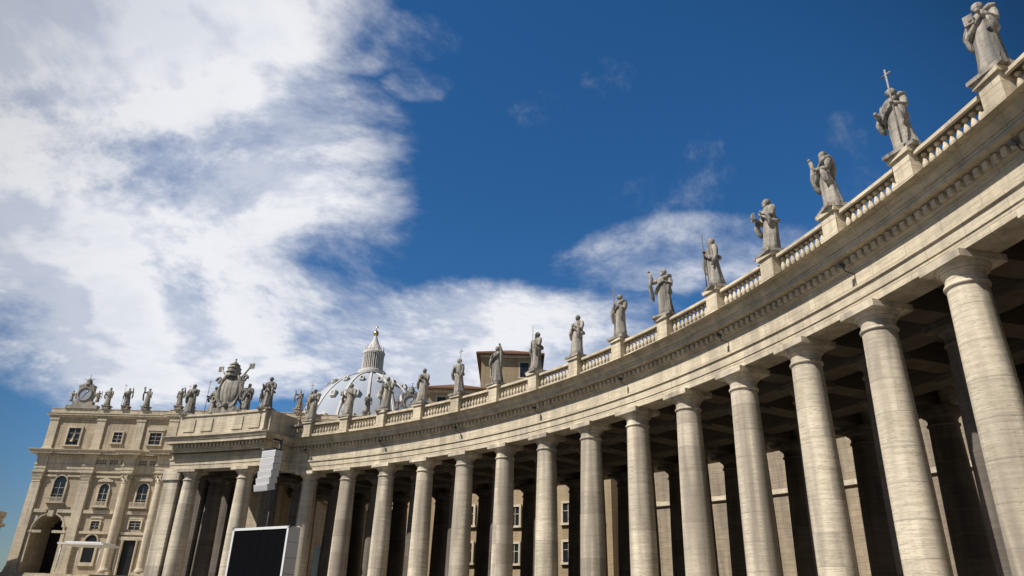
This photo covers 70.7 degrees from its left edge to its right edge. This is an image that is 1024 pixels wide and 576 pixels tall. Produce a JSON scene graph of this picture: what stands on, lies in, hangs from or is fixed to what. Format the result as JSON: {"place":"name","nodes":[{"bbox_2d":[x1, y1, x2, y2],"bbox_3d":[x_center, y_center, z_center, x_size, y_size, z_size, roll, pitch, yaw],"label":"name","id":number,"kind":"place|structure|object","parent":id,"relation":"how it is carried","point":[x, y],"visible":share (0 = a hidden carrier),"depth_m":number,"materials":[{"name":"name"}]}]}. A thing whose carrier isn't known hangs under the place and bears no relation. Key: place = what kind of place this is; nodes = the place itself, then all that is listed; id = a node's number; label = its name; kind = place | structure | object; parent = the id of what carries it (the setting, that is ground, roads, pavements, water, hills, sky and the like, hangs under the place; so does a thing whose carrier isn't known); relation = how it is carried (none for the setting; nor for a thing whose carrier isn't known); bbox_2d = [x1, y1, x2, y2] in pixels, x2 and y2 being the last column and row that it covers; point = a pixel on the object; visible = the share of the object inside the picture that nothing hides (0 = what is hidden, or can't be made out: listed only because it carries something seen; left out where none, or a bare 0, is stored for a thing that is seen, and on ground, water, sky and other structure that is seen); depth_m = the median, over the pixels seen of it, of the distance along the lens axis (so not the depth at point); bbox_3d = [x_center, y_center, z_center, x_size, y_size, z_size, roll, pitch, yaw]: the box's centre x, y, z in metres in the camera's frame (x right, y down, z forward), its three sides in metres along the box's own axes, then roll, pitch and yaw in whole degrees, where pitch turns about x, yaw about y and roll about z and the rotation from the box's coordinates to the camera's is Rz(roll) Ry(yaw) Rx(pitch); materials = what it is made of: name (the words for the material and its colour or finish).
{"place":"outdoors","nodes":[
{"label":"outdoors","id":0,"kind":"place"},
{"bbox_2d":[20,417,373,574],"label":"basilica walls","id":1,"kind":"structure","parent":0,"point":[34,553],"depth_m":205.16,"materials":[{"name":"beige stone"}]},
{"bbox_2d":[68,434,75,441],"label":"curtain","id":2,"kind":"object","parent":1,"relation":"attached to","point":[73,438],"visible":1,"depth_m":211.15,"materials":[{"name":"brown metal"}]},
{"bbox_2d":[51,428,161,529],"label":"windows","id":3,"kind":"structure","parent":1,"relation":"in","point":[63,481],"depth_m":205.46,"materials":[{"name":"black glass"}]},
{"bbox_2d":[65,375,417,416],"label":"statues","id":4,"kind":"object","parent":1,"relation":"on","point":[87,403],"visible":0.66,"depth_m":215.44,"materials":[{"name":"stone"}]},
{"bbox_2d":[302,336,408,414],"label":"dome ribs","id":5,"kind":"object","parent":1,"relation":"on","point":[374,348],"visible":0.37,"depth_m":339.17,"materials":[{"name":"grey stone"}]},
{"bbox_2d":[304,373,408,414],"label":"dome","id":6,"kind":"structure","parent":1,"relation":"on","point":[329,405],"depth_m":317.07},
{"bbox_2d":[330,355,406,393],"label":"dome windows","id":7,"kind":"structure","parent":6,"relation":"in","point":[332,391],"depth_m":345.37,"materials":[{"name":"grey"}]},
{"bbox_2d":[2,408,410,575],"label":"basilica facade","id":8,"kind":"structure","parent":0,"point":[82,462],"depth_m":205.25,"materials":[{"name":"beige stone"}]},
{"bbox_2d":[39,460,156,575],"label":"facade openings","id":9,"kind":"object","parent":8,"relation":"in","point":[125,560],"visible":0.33,"depth_m":199.54,"materials":[{"name":"black"}]},
{"bbox_2d":[79,388,415,407],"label":"clock faces","id":10,"kind":"object","parent":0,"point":[411,399],"visible":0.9,"depth_m":215.95,"materials":[{"name":"grey stone"}]},
{"bbox_2d":[373,327,378,335],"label":"cross finial","id":11,"kind":"object","parent":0,"point":[376,333],"visible":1,"depth_m":355.04,"materials":[{"name":"gold metal"}]},
{"bbox_2d":[392,358,618,575],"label":"palace walls","id":12,"kind":"structure","parent":0,"point":[510,371],"depth_m":85.46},
{"bbox_2d":[311,363,568,575],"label":"building windows","id":13,"kind":"structure","parent":12,"relation":"in","point":[524,367],"depth_m":87.90,"materials":[{"name":"grey glass"}]},
{"bbox_2d":[427,350,544,399],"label":"palace roofs","id":14,"kind":"structure","parent":12,"relation":"on","point":[467,387],"depth_m":156.99,"materials":[{"name":"brown"}]},
{"bbox_2d":[0,0,1023,571],"label":"sky","id":15,"kind":"structure","parent":0,"point":[189,189],"materials":[{"name":"blue"}]},
{"bbox_2d":[143,205,1023,575],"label":"columns","id":16,"kind":"structure","parent":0,"point":[993,383],"depth_m":35.48,"materials":[{"name":"beige stone"}]},
{"bbox_2d":[169,239,1023,496],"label":"colonnade ceiling","id":17,"kind":"structure","parent":0,"point":[928,363],"depth_m":43.04,"materials":[{"name":"stone"}]},
{"bbox_2d":[181,281,1023,575],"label":"inner columns","id":18,"kind":"structure","parent":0,"point":[976,536],"depth_m":53.45,"materials":[{"name":"beige stone"}]},
{"bbox_2d":[303,138,1023,456],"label":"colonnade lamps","id":19,"kind":"object","parent":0,"point":[1013,142],"visible":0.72,"depth_m":30.98,"materials":[{"name":"black metal"}]},
{"label":"ground","id":20,"kind":"structure","parent":0,"visible":0},
{"bbox_2d":[0,572,124,575],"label":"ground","id":21,"kind":"structure","parent":20,"relation":"on","point":[23,574],"depth_m":184.14,"materials":[{"name":"stone"}]},
{"bbox_2d":[54,541,121,574],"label":"canopy","id":22,"kind":"object","parent":21,"relation":"on","point":[84,544],"visible":1,"depth_m":180.87,"materials":[{"name":"white fabric"}]},
{"bbox_2d":[232,524,296,574],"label":"fittings","id":23,"kind":"object","parent":20,"relation":"on","point":[289,525],"visible":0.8,"depth_m":35.28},
{"bbox_2d":[225,526,300,575],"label":"screen frame","id":24,"kind":"object","parent":23,"relation":"on","point":[290,552],"visible":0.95,"depth_m":35.16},
{"bbox_2d":[227,529,286,575],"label":"screen panel","id":25,"kind":"object","parent":24,"relation":"in","point":[255,552],"visible":1,"depth_m":35.65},
{"bbox_2d":[264,438,282,526],"bbox_3d":[-15.526,15.656,45.497,2.200,12.300,2.200,1,-25,1],"label":"speaker mast","id":26,"kind":"object","parent":20,"relation":"on","point":[272,491],"visible":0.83,"depth_m":46.49,"materials":[{"name":"black metal"}]},
{"bbox_2d":[254,449,282,491],"bbox_3d":[-15.772,11.832,46.647,1.519,2.632,1.392,1,-25,1],"label":"speaker array","id":27,"kind":"object","parent":26,"relation":"hanging from","point":[274,470],"visible":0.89,"depth_m":46.43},
{"bbox_2d":[254,450,274,490],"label":"loudspeaker grilles","id":28,"kind":"object","parent":27,"relation":"attached to","point":[265,473],"visible":1,"depth_m":46.43,"materials":[{"name":"white metal"}]},
{"bbox_2d":[0,354,972,575],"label":"building","id":29,"kind":"structure","parent":20,"relation":"on","point":[283,503],"depth_m":85.20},
{"bbox_2d":[163,52,1023,501],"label":"entablature","id":30,"kind":"structure","parent":20,"relation":"on","point":[967,190],"depth_m":37.23,"materials":[{"name":"beige stone"}]},
{"bbox_2d":[179,2,1014,422],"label":"statues","id":31,"kind":"object","parent":30,"relation":"on","point":[981,38],"visible":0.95,"depth_m":40.67,"materials":[{"name":"beige stone"}]},
{"bbox_2d":[293,65,1023,435],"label":"colonnade balusters","id":32,"kind":"object","parent":30,"relation":"on","point":[733,291],"visible":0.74,"depth_m":38.81,"materials":[{"name":"stone"}]},
{"bbox_2d":[654,417,979,575],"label":"bastion wall","id":33,"kind":"structure","parent":20,"relation":"on","point":[776,465],"depth_m":69.85,"materials":[{"name":"brown stone"}]}
]}

